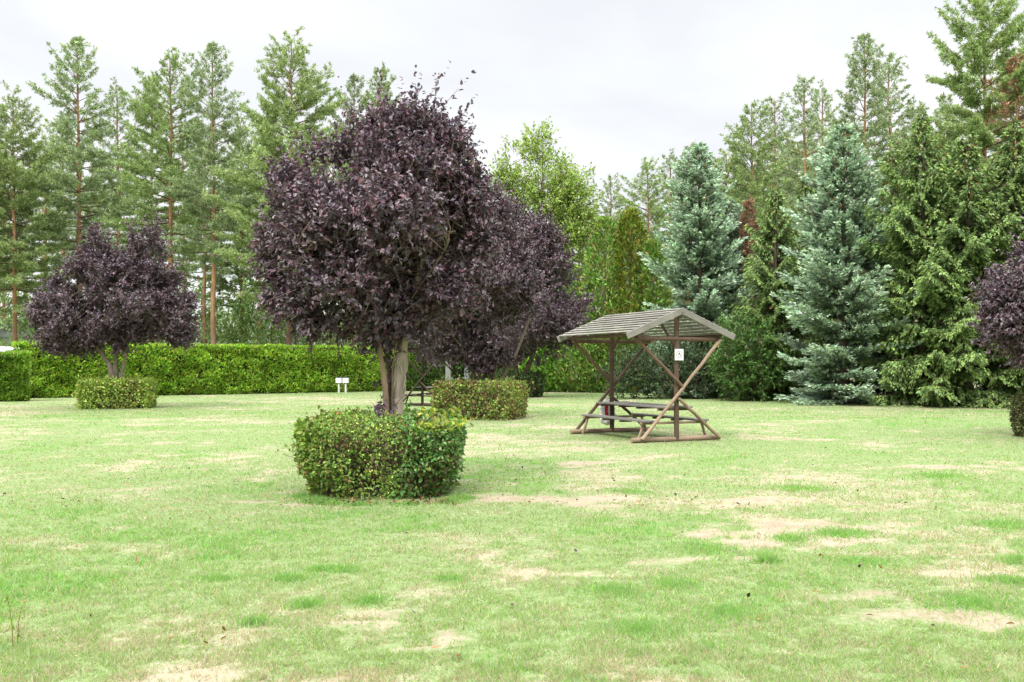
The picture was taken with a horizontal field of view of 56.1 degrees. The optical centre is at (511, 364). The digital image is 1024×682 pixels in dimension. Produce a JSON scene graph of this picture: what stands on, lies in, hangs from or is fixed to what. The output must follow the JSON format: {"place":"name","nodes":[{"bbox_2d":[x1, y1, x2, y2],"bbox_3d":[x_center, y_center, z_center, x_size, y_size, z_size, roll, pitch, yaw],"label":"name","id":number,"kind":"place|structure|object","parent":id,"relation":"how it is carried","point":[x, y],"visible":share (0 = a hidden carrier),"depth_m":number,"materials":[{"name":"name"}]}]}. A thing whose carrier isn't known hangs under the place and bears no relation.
{"place":"outdoors","nodes":[
{"label":"outdoors","id":0,"kind":"place"},
{"bbox_2d":[0,366,1023,681],"bbox_3d":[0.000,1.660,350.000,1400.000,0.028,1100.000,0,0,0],"label":"lawn","id":1,"kind":"structure","parent":0,"point":[578,462],"depth_m":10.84,"materials":[{"name":"green plant"}]},
{"bbox_2d":[0,347,18,351],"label":"caravan","id":2,"kind":"object","parent":1,"relation":"on","point":[2,349],"visible":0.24,"depth_m":47.81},
{"bbox_2d":[0,596,22,646],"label":"weed","id":3,"kind":"object","parent":1,"relation":"on","point":[13,619],"visible":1,"depth_m":5.62,"materials":[{"name":"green plant"}]},
{"bbox_2d":[0,267,30,346],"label":"understory bush","id":4,"kind":"object","parent":1,"relation":"on","point":[5,297],"visible":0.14,"depth_m":79.46,"materials":[{"name":"green plant"}]},
{"bbox_2d":[0,349,31,401],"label":"corner hedge","id":5,"kind":"object","parent":1,"relation":"on","point":[15,373],"visible":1,"depth_m":42.84,"materials":[{"name":"green plant"}]},
{"bbox_2d":[0,151,36,318],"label":"pine tree","id":6,"kind":"object","parent":1,"relation":"on","point":[8,221],"visible":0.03,"depth_m":90.04,"materials":[{"name":"green plant"}]},
{"bbox_2d":[0,320,38,346],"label":"house","id":7,"kind":"structure","parent":1,"relation":"on","point":[4,335],"depth_m":79.17,"materials":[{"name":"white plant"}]},
{"bbox_2d":[0,113,49,291],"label":"pine tree","id":8,"kind":"object","parent":1,"relation":"on","point":[6,202],"visible":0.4,"depth_m":64.89,"materials":[{"name":"green plant"}]},
{"bbox_2d":[0,288,53,348],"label":"understory bush","id":9,"kind":"object","parent":1,"relation":"on","point":[31,330],"visible":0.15,"depth_m":70.87,"materials":[{"name":"green plant"}]},
{"bbox_2d":[0,80,76,343],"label":"pine tree","id":10,"kind":"object","parent":1,"relation":"on","point":[24,195],"visible":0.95,"depth_m":61.78,"materials":[{"name":"green plant"}]},
{"bbox_2d":[5,131,85,301],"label":"pine tree","id":11,"kind":"object","parent":1,"relation":"on","point":[45,207],"visible":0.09,"depth_m":75.82,"materials":[{"name":"green plant"}]},
{"bbox_2d":[6,118,98,275],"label":"pine tree","id":12,"kind":"object","parent":1,"relation":"on","point":[58,167],"visible":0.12,"depth_m":83.28,"materials":[{"name":"green plant"}]},
{"bbox_2d":[14,34,144,303],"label":"pine tree","id":13,"kind":"object","parent":1,"relation":"on","point":[64,129],"visible":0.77,"depth_m":65.44,"materials":[{"name":"green plant"}]},
{"bbox_2d":[59,158,135,293],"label":"pine tree","id":14,"kind":"object","parent":1,"relation":"on","point":[87,213],"visible":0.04,"depth_m":91.12,"materials":[{"name":"green plant"}]},
{"bbox_2d":[18,204,204,407],"bbox_3d":[-15.224,-2.254,36.581,6.889,7.852,5.326,0,0,0],"label":"plum tree","id":15,"kind":"object","parent":1,"relation":"on","point":[119,318],"visible":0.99,"depth_m":36.18,"materials":[{"name":"purple plant"}]},
{"bbox_2d":[71,370,162,408],"bbox_3d":[-15.077,0.999,36.842,3.147,1.602,3.160,0,0,-14],"label":"box hedge","id":16,"kind":"object","parent":1,"relation":"on","point":[96,392],"visible":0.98,"depth_m":35.92,"materials":[{"name":"green plant"}]},
{"bbox_2d":[76,76,173,261],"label":"pine tree","id":17,"kind":"object","parent":1,"relation":"on","point":[115,193],"visible":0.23,"depth_m":79.38,"materials":[{"name":"green plant"}]},
{"bbox_2d":[95,71,200,342],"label":"pine tree","id":18,"kind":"object","parent":1,"relation":"on","point":[176,208],"visible":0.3,"depth_m":73.13,"materials":[{"name":"green plant"}]},
{"bbox_2d":[99,46,211,293],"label":"pine tree","id":19,"kind":"object","parent":1,"relation":"on","point":[174,170],"visible":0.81,"depth_m":63.10,"materials":[{"name":"green plant"}]},
{"bbox_2d":[153,121,232,348],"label":"pine tree","id":20,"kind":"object","parent":1,"relation":"on","point":[183,162],"visible":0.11,"depth_m":87.72,"materials":[{"name":"green plant"}]},
{"bbox_2d":[165,128,233,349],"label":"pine tree","id":21,"kind":"object","parent":1,"relation":"on","point":[204,278],"visible":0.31,"depth_m":71.92,"materials":[{"name":"green plant"}]},
{"bbox_2d":[176,244,232,343],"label":"understory bush","id":22,"kind":"object","parent":1,"relation":"on","point":[200,289],"visible":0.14,"depth_m":84.38,"materials":[{"name":"green plant"}]},
{"bbox_2d":[150,40,264,349],"bbox_3d":[-19.196,-9.664,62.010,7.288,22.658,7.476,0,0,7],"label":"pine tree","id":23,"kind":"object","parent":1,"relation":"on","point":[216,135],"visible":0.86,"depth_m":61.56,"materials":[{"name":"green plant"}]},
{"bbox_2d":[193,275,261,350],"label":"understory bush","id":24,"kind":"object","parent":1,"relation":"on","point":[231,337],"visible":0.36,"depth_m":72.95,"materials":[{"name":"green plant"}]},
{"bbox_2d":[202,115,266,342],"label":"pine tree","id":25,"kind":"object","parent":1,"relation":"on","point":[223,282],"visible":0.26,"depth_m":73.38,"materials":[{"name":"green plant"}]},
{"bbox_2d":[220,261,272,350],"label":"understory bush","id":26,"kind":"object","parent":1,"relation":"on","point":[234,305],"visible":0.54,"depth_m":71.39,"materials":[{"name":"green plant"}]},
{"bbox_2d":[224,111,287,343],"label":"pine tree","id":27,"kind":"object","parent":1,"relation":"on","point":[249,145],"visible":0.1,"depth_m":73.30,"materials":[{"name":"green plant"}]},
{"bbox_2d":[239,140,278,343],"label":"pine tree","id":28,"kind":"object","parent":1,"relation":"on","point":[247,265],"visible":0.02,"depth_m":89.78,"materials":[{"name":"green plant"}]},
{"bbox_2d":[9,340,518,397],"bbox_3d":[-12.129,0.267,56.414,31.223,3.052,1.918,0,0,-37],"label":"long hedge","id":29,"kind":"object","parent":1,"relation":"on","point":[199,369],"visible":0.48,"depth_m":53.06,"materials":[{"name":"green plant"}]},
{"bbox_2d":[200,25,345,344],"bbox_3d":[-13.217,-9.408,57.407,9.550,22.150,11.365,0,0,-5],"label":"pine tree","id":30,"kind":"object","parent":1,"relation":"on","point":[269,140],"visible":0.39,"depth_m":56.49,"materials":[{"name":"green plant"}]},
{"bbox_2d":[240,284,308,350],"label":"understory bush","id":31,"kind":"object","parent":1,"relation":"on","point":[280,332],"visible":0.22,"depth_m":69.88,"materials":[{"name":"green plant"}]},
{"bbox_2d":[276,311,356,351],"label":"understory bush","id":32,"kind":"object","parent":1,"relation":"on","point":[332,341],"visible":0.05,"depth_m":76.54,"materials":[{"name":"green plant"}]},
{"bbox_2d":[314,140,349,350],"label":"pine tree","id":33,"kind":"object","parent":1,"relation":"on","point":[329,171],"visible":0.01,"depth_m":83.97,"materials":[{"name":"green plant"}]},
{"bbox_2d":[335,377,341,392],"bbox_3d":[-10.063,1.199,55.800,0.380,0.922,0.260,0,0,0],"label":"meter box","id":34,"kind":"object","parent":1,"relation":"on","point":[338,380],"visible":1,"depth_m":55.69,"materials":[{"name":"white metal"}]},
{"bbox_2d":[342,377,348,392],"bbox_3d":[-9.665,1.199,55.800,0.380,0.922,0.260,0,0,0],"label":"meter box","id":35,"kind":"object","parent":1,"relation":"on","point":[345,380],"visible":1,"depth_m":55.69,"materials":[{"name":"white metal"}]},
{"bbox_2d":[321,73,381,343],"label":"pine tree","id":36,"kind":"object","parent":1,"relation":"on","point":[354,78],"visible":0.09,"depth_m":77.86,"materials":[{"name":"green plant"}]},
{"bbox_2d":[333,311,370,346],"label":"understory bush","id":37,"kind":"object","parent":1,"relation":"on","point":[354,338],"depth_m":74.70,"materials":[{"name":"green plant"}]},
{"bbox_2d":[231,61,511,423],"bbox_3d":[-1.781,-1.548,12.672,3.111,4.864,3.316,0,0,-38],"label":"plum tree","id":38,"kind":"object","parent":1,"relation":"on","point":[389,226],"visible":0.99,"depth_m":12.35,"materials":[{"name":"purple plant"}]},
{"bbox_2d":[342,62,409,186],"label":"pine tree","id":39,"kind":"object","parent":1,"relation":"on","point":[387,87],"visible":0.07,"depth_m":67.48,"materials":[{"name":"green plant"}]},
{"bbox_2d":[283,400,474,498],"bbox_3d":[-1.702,1.105,12.665,2.419,1.336,2.264,0,0,-2],"label":"box hedge","id":40,"kind":"object","parent":1,"relation":"on","point":[423,447],"visible":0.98,"depth_m":11.86,"materials":[{"name":"green plant"}]},
{"bbox_2d":[405,330,438,389],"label":"thuja tree","id":41,"kind":"object","parent":1,"relation":"on","point":[413,376],"visible":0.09,"depth_m":59.76,"materials":[{"name":"green plant"}]},
{"bbox_2d":[391,338,466,405],"bbox_3d":[-3.014,0.236,39.615,2.749,2.884,3.320,0,0,23],"label":"picnic shelter","id":42,"kind":"object","parent":1,"relation":"on","point":[422,387],"visible":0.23,"depth_m":38.34,"materials":[{"name":"brown wood"}]},
{"bbox_2d":[412,355,472,389],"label":"thuja tree","id":43,"kind":"object","parent":1,"relation":"on","point":[442,372],"visible":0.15,"depth_m":59.42,"materials":[{"name":"green plant"}]},
{"bbox_2d":[445,360,450,380],"bbox_3d":[-3.467,0.700,52.000,0.320,1.920,0.320,0,0,-6],"label":"white post","id":44,"kind":"object","parent":1,"relation":"on","point":[447,372],"visible":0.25,"depth_m":51.87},
{"bbox_2d":[0,302,927,375],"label":"distant wood","id":45,"kind":"object","parent":1,"relation":"on","point":[230,320],"visible":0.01,"depth_m":102.63,"materials":[{"name":"green plant"}]},
{"bbox_2d":[464,366,468,378],"bbox_3d":[-2.461,0.700,52.000,0.270,1.920,0.270,0,0,-6],"label":"white post","id":46,"kind":"object","parent":1,"relation":"on","point":[466,373],"visible":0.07,"depth_m":51.90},
{"bbox_2d":[451,331,502,378],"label":"thuja tree","id":47,"kind":"object","parent":1,"relation":"on","point":[488,375],"visible":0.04,"depth_m":60.35,"materials":[{"name":"green plant"}]},
{"bbox_2d":[411,165,546,417],"bbox_3d":[-1.123,-2.334,29.558,4.394,8.066,4.373,0,0,-44],"label":"plum tree","id":48,"kind":"object","parent":1,"relation":"on","point":[513,289],"visible":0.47,"depth_m":29.30,"materials":[{"name":"purple plant"}]},
{"bbox_2d":[426,373,533,419],"bbox_3d":[-0.924,0.987,29.564,2.935,1.482,2.875,0,0,14],"label":"box hedge","id":49,"kind":"object","parent":1,"relation":"on","point":[511,396],"visible":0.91,"depth_m":28.74,"materials":[{"name":"green plant"}]},
{"bbox_2d":[3,405,1021,670],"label":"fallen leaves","id":50,"kind":"object","parent":1,"relation":"on","point":[513,495],"visible":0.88,"depth_m":11.35,"materials":[{"name":"brown plant"}]},
{"bbox_2d":[494,366,547,397],"bbox_3d":[0.336,1.047,48.918,3.018,1.919,2.962,0,0,0],"label":"box hedge","id":51,"kind":"object","parent":1,"relation":"on","point":[538,385],"visible":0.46,"depth_m":48.17,"materials":[{"name":"green plant"}]},
{"bbox_2d":[519,349,550,381],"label":"thuja tree","id":52,"kind":"object","parent":1,"relation":"on","point":[524,366],"visible":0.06,"depth_m":58.66,"materials":[{"name":"green plant"}]},
{"bbox_2d":[486,186,600,396],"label":"plum tree","id":53,"kind":"object","parent":1,"relation":"on","point":[562,316],"visible":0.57,"depth_m":47.87,"materials":[{"name":"purple plant"}]},
{"bbox_2d":[485,116,611,294],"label":"maple tree","id":54,"kind":"object","parent":1,"relation":"on","point":[566,210],"visible":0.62,"depth_m":60.13,"materials":[{"name":"green plant"}]},
{"bbox_2d":[530,339,572,391],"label":"thuja tree","id":55,"kind":"object","parent":1,"relation":"on","point":[548,372],"visible":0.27,"depth_m":57.45,"materials":[{"name":"green plant"}]},
{"bbox_2d":[546,276,608,391],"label":"thuja tree","id":56,"kind":"object","parent":1,"relation":"on","point":[577,384],"visible":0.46,"depth_m":56.81,"materials":[{"name":"green plant"}]},
{"bbox_2d":[560,218,610,376],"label":"pine tree","id":57,"kind":"object","parent":1,"relation":"on","point":[583,267],"visible":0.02,"depth_m":83.57,"materials":[{"name":"green plant"}]},
{"bbox_2d":[572,215,629,391],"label":"thuja tree","id":58,"kind":"object","parent":1,"relation":"on","point":[606,223],"visible":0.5,"depth_m":56.43,"materials":[{"name":"green plant"}]},
{"bbox_2d":[575,173,637,346],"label":"pine tree","id":59,"kind":"object","parent":1,"relation":"on","point":[609,203],"visible":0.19,"depth_m":73.73,"materials":[{"name":"green plant"}]},
{"bbox_2d":[574,200,685,333],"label":"pine tree","id":60,"kind":"object","parent":1,"relation":"on","point":[635,250],"visible":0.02,"depth_m":86.91,"materials":[{"name":"green plant"}]},
{"bbox_2d":[598,206,665,392],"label":"thuja tree","id":61,"kind":"object","parent":1,"relation":"on","point":[624,222],"visible":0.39,"depth_m":55.94,"materials":[{"name":"green plant"}]},
{"bbox_2d":[605,156,674,295],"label":"pine tree","id":62,"kind":"object","parent":1,"relation":"on","point":[658,214],"visible":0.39,"depth_m":71.64,"materials":[{"name":"green plant"}]},
{"bbox_2d":[557,308,735,442],"bbox_3d":[2.989,0.232,22.015,2.749,2.875,3.320,0,0,-23],"label":"picnic shelter","id":63,"kind":"object","parent":1,"relation":"on","point":[627,322],"visible":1,"depth_m":21.17,"materials":[{"name":"brown wood"}]},
{"bbox_2d":[599,398,615,424],"bbox_3d":[2.328,1.150,23.430,0.497,0.660,0.271,0,0,-23],"label":"plastic bag","id":64,"kind":"object","parent":63,"relation":"hanging from","point":[604,410],"visible":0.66,"depth_m":23.31,"materials":[{"name":"white plastic"}]},
{"bbox_2d":[675,349,682,359],"bbox_3d":[3.594,-0.210,20.636,0.215,0.240,0.009,0,0,-23],"label":"sign","id":65,"kind":"object","parent":63,"relation":"attached to","point":[678,354],"visible":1,"depth_m":20.63,"materials":[{"name":"white paper"}]},
{"bbox_2d":[622,237,674,392],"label":"thuja tree","id":66,"kind":"object","parent":1,"relation":"on","point":[654,246],"visible":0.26,"depth_m":55.46,"materials":[{"name":"green plant"}]},
{"bbox_2d":[593,341,729,398],"bbox_3d":[7.479,0.385,46.473,7.016,3.599,3.579,0,0,0],"label":"dark bush","id":67,"kind":"object","parent":1,"relation":"on","point":[633,370],"visible":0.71,"depth_m":46.05,"materials":[{"name":"green plant"}]},
{"bbox_2d":[642,148,704,306],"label":"pine tree","id":68,"kind":"object","parent":1,"relation":"on","point":[668,169],"visible":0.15,"depth_m":79.57,"materials":[{"name":"green plant"}]},
{"bbox_2d":[654,142,713,344],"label":"pine tree","id":69,"kind":"object","parent":1,"relation":"on","point":[665,234],"visible":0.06,"depth_m":73.99,"materials":[{"name":"green plant"}]},
{"bbox_2d":[637,139,771,397],"bbox_3d":[9.383,-4.792,48.883,6.963,13.186,7.347,0,0,-10],"label":"blue spruce","id":70,"kind":"object","parent":1,"relation":"on","point":[698,223],"visible":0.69,"depth_m":47.73,"materials":[{"name":"green plant"}]},
{"bbox_2d":[666,146,769,320],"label":"pine tree","id":71,"kind":"object","parent":1,"relation":"on","point":[717,161],"visible":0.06,"depth_m":82.41,"materials":[{"name":"green plant"}]},
{"bbox_2d":[687,198,758,393],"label":"blue spruce","id":72,"kind":"object","parent":1,"relation":"on","point":[735,233],"visible":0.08,"depth_m":50.04,"materials":[{"name":"green plant"}]},
{"bbox_2d":[701,304,799,401],"bbox_3d":[10.698,-0.473,43.456,4.238,4.687,3.422,0,0,0],"label":"laurel bush","id":73,"kind":"object","parent":1,"relation":"on","point":[722,360],"visible":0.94,"depth_m":42.95,"materials":[{"name":"green plant"}]},
{"bbox_2d":[731,198,769,391],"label":"dead pine","id":74,"kind":"object","parent":1,"relation":"on","point":[753,219],"visible":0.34,"depth_m":49.19,"materials":[{"name":"brown plant"}]},
{"bbox_2d":[711,98,791,325],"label":"pine tree","id":75,"kind":"object","parent":1,"relation":"on","point":[767,177],"visible":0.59,"depth_m":59.28,"materials":[{"name":"green plant"}]},
{"bbox_2d":[730,92,802,326],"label":"pine tree","id":76,"kind":"object","parent":1,"relation":"on","point":[771,113],"visible":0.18,"depth_m":75.51,"materials":[{"name":"green plant"}]},
{"bbox_2d":[715,189,836,400],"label":"green spruce","id":77,"kind":"object","parent":1,"relation":"on","point":[760,272],"visible":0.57,"depth_m":44.48,"materials":[{"name":"green plant"}]},
{"bbox_2d":[718,131,856,330],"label":"pine tree","id":78,"kind":"object","parent":1,"relation":"on","point":[793,157],"visible":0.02,"depth_m":81.55,"materials":[{"name":"green plant"}]},
{"bbox_2d":[758,73,837,259],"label":"pine tree","id":79,"kind":"object","parent":1,"relation":"on","point":[798,162],"visible":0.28,"depth_m":68.02,"materials":[{"name":"green plant"}]},
{"bbox_2d":[767,179,855,396],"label":"green spruce","id":80,"kind":"object","parent":1,"relation":"on","point":[804,189],"visible":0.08,"depth_m":47.66,"materials":[{"name":"green plant"}]},
{"bbox_2d":[786,78,841,320],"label":"pine tree","id":81,"kind":"object","parent":1,"relation":"on","point":[826,97],"visible":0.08,"depth_m":73.67,"materials":[{"name":"green plant"}]},
{"bbox_2d":[788,118,870,290],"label":"pine tree","id":82,"kind":"object","parent":1,"relation":"on","point":[839,120],"visible":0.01,"depth_m":69.84,"materials":[{"name":"green plant"}]},
{"bbox_2d":[769,121,936,405],"bbox_3d":[14.411,-4.282,40.602,7.297,12.143,6.915,0,0,3],"label":"blue spruce","id":83,"kind":"object","parent":1,"relation":"on","point":[839,273],"visible":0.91,"depth_m":39.69,"materials":[{"name":"green plant"}]},
{"bbox_2d":[819,32,920,243],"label":"pine tree","id":84,"kind":"object","parent":1,"relation":"on","point":[874,128],"visible":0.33,"depth_m":56.56,"materials":[{"name":"green plant"}]},
{"bbox_2d":[815,150,932,400],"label":"green spruce","id":85,"kind":"object","parent":1,"relation":"on","point":[890,158],"visible":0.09,"depth_m":43.36,"materials":[{"name":"green plant"}]},
{"bbox_2d":[849,47,944,223],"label":"pine tree","id":86,"kind":"object","parent":1,"relation":"on","point":[890,58],"visible":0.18,"depth_m":63.78,"materials":[{"name":"green plant"}]},
{"bbox_2d":[858,100,963,322],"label":"pine tree","id":87,"kind":"object","parent":1,"relation":"on","point":[909,122],"visible":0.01,"depth_m":69.45,"materials":[{"name":"green plant"}]},
{"bbox_2d":[848,112,990,406],"bbox_3d":[16.343,-4.156,38.465,5.761,11.973,5.630,0,0,33],"label":"green spruce","id":88,"kind":"object","parent":1,"relation":"on","point":[899,378],"visible":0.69,"depth_m":37.99,"materials":[{"name":"green plant"}]},
{"bbox_2d":[917,91,972,223],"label":"pine tree","id":89,"kind":"object","parent":1,"relation":"on","point":[940,127],"visible":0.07,"depth_m":54.02,"materials":[{"name":"green plant"}]},
{"bbox_2d":[877,133,1023,407],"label":"green spruce","id":90,"kind":"object","parent":1,"relation":"on","point":[971,193],"visible":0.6,"depth_m":37.15,"materials":[{"name":"green plant"}]},
{"bbox_2d":[915,0,1023,389],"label":"pine tree","id":91,"kind":"object","parent":1,"relation":"on","point":[1007,36],"visible":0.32,"depth_m":44.14,"materials":[{"name":"green plant"}]},
{"bbox_2d":[938,28,1023,263],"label":"pine tree","id":92,"kind":"object","parent":1,"relation":"on","point":[1000,132],"visible":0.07,"depth_m":50.96,"materials":[{"name":"green plant"}]},
{"bbox_2d":[954,120,1023,408],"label":"green spruce","id":93,"kind":"object","parent":1,"relation":"on","point":[1005,164],"visible":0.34,"depth_m":37.61,"materials":[{"name":"green plant"}]},
{"bbox_2d":[964,209,1023,370],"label":"plum tree","id":94,"kind":"object","parent":1,"relation":"on","point":[1001,306],"visible":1,"depth_m":21.45,"materials":[{"name":"purple plant"}]},
{"bbox_2d":[982,52,1023,208],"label":"dying pine","id":95,"kind":"object","parent":1,"relation":"on","point":[1011,68],"visible":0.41,"depth_m":43.44,"materials":[{"name":"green plant"}]},
{"bbox_2d":[983,194,1023,398],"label":"green spruce","id":96,"kind":"object","parent":1,"relation":"on","point":[1006,370],"visible":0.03,"depth_m":36.86,"materials":[{"name":"green plant"}]},
{"bbox_2d":[1003,384,1023,436],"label":"box hedge","id":97,"kind":"object","parent":1,"relation":"on","point":[1016,418],"visible":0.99,"depth_m":22.16,"materials":[{"name":"green plant"}]},
{"bbox_2d":[0,0,1023,365],"label":"sky","id":98,"kind":"structure","parent":0,"point":[621,82],"materials":[{"name":"white"}]}
]}

